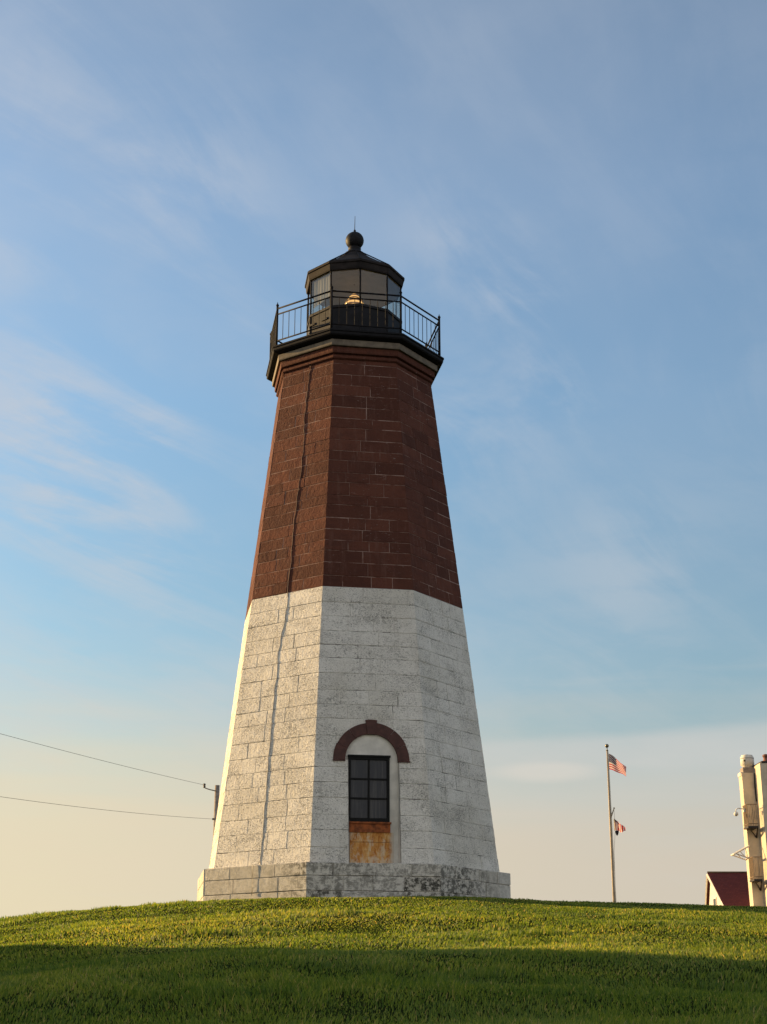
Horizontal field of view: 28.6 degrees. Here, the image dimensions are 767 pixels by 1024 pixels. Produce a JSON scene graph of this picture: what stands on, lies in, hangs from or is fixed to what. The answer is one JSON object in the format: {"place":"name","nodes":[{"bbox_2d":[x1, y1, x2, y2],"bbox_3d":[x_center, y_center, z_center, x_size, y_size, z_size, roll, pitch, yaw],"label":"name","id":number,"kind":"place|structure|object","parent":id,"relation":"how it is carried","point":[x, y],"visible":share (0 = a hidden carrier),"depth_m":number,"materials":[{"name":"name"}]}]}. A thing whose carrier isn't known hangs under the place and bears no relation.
{"place":"outdoors","nodes":[
{"label":"outdoors","id":0,"kind":"place"},
{"bbox_2d":[0,895,766,1023],"bbox_3d":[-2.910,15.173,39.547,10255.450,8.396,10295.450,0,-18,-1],"label":"ground","id":1,"kind":"structure","parent":0,"point":[363,930],"depth_m":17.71,"materials":[{"name":"green plant"}]},
{"bbox_2d":[203,783,219,836],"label":"utility pole","id":2,"kind":"object","parent":1,"relation":"on","point":[216,796],"visible":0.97,"depth_m":78.95,"materials":[{"name":"grey wood"}]},
{"bbox_2d":[2,734,202,784],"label":"overhead wire","id":3,"kind":"object","parent":2,"relation":"attached to","point":[98,759],"visible":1,"depth_m":69.41,"materials":[{"name":"black metal"}]},
{"bbox_2d":[0,796,206,818],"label":"overhead wire","id":4,"kind":"object","parent":2,"relation":"attached to","point":[101,809],"visible":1,"depth_m":68.30,"materials":[{"name":"black metal"}]},
{"bbox_2d":[197,226,510,900],"bbox_3d":[-0.740,0.868,35.892,6.643,17.880,6.645,3,-19,-9],"label":"lighthouse","id":5,"kind":"object","parent":1,"relation":"on","point":[354,765],"visible":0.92,"depth_m":33.00,"materials":[{"name":"stone"}]},
{"bbox_2d":[348,754,390,821],"bbox_3d":[-0.300,5.766,31.338,0.902,1.378,0.082,3,-19,-9],"label":"window","id":6,"kind":"structure","parent":5,"relation":"in","point":[369,775],"depth_m":31.35,"materials":[{"name":"black glass"}]},
{"bbox_2d":[605,744,615,902],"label":"flagpole","id":7,"kind":"object","parent":1,"relation":"on","point":[611,843],"visible":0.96,"depth_m":65.14,"materials":[{"name":"metal"}]},
{"bbox_2d":[609,754,625,775],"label":"flag","id":8,"kind":"object","parent":7,"relation":"attached to","point":[615,764],"visible":1,"depth_m":66.19,"materials":[{"name":"fabric"}]},
{"bbox_2d":[614,819,625,835],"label":"flag","id":9,"kind":"object","parent":7,"relation":"attached to","point":[618,826],"visible":1,"depth_m":65.23,"materials":[{"name":"fabric"}]},
{"bbox_2d":[705,871,749,905],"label":"red roofed house","id":10,"kind":"structure","parent":1,"relation":"on","point":[728,888],"depth_m":81.97,"materials":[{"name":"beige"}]},
{"bbox_2d":[713,897,716,904],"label":"window","id":11,"kind":"structure","parent":10,"relation":"in","point":[715,898],"depth_m":81.88,"materials":[{"name":"white glass"}]},
{"bbox_2d":[731,754,766,906],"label":"lookout tower","id":12,"kind":"structure","parent":1,"relation":"on","point":[753,784],"depth_m":78.88,"materials":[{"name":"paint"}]},
{"bbox_2d":[0,0,766,917],"label":"sky","id":13,"kind":"structure","parent":0,"point":[576,190],"materials":[{"name":"blue"}]}
]}

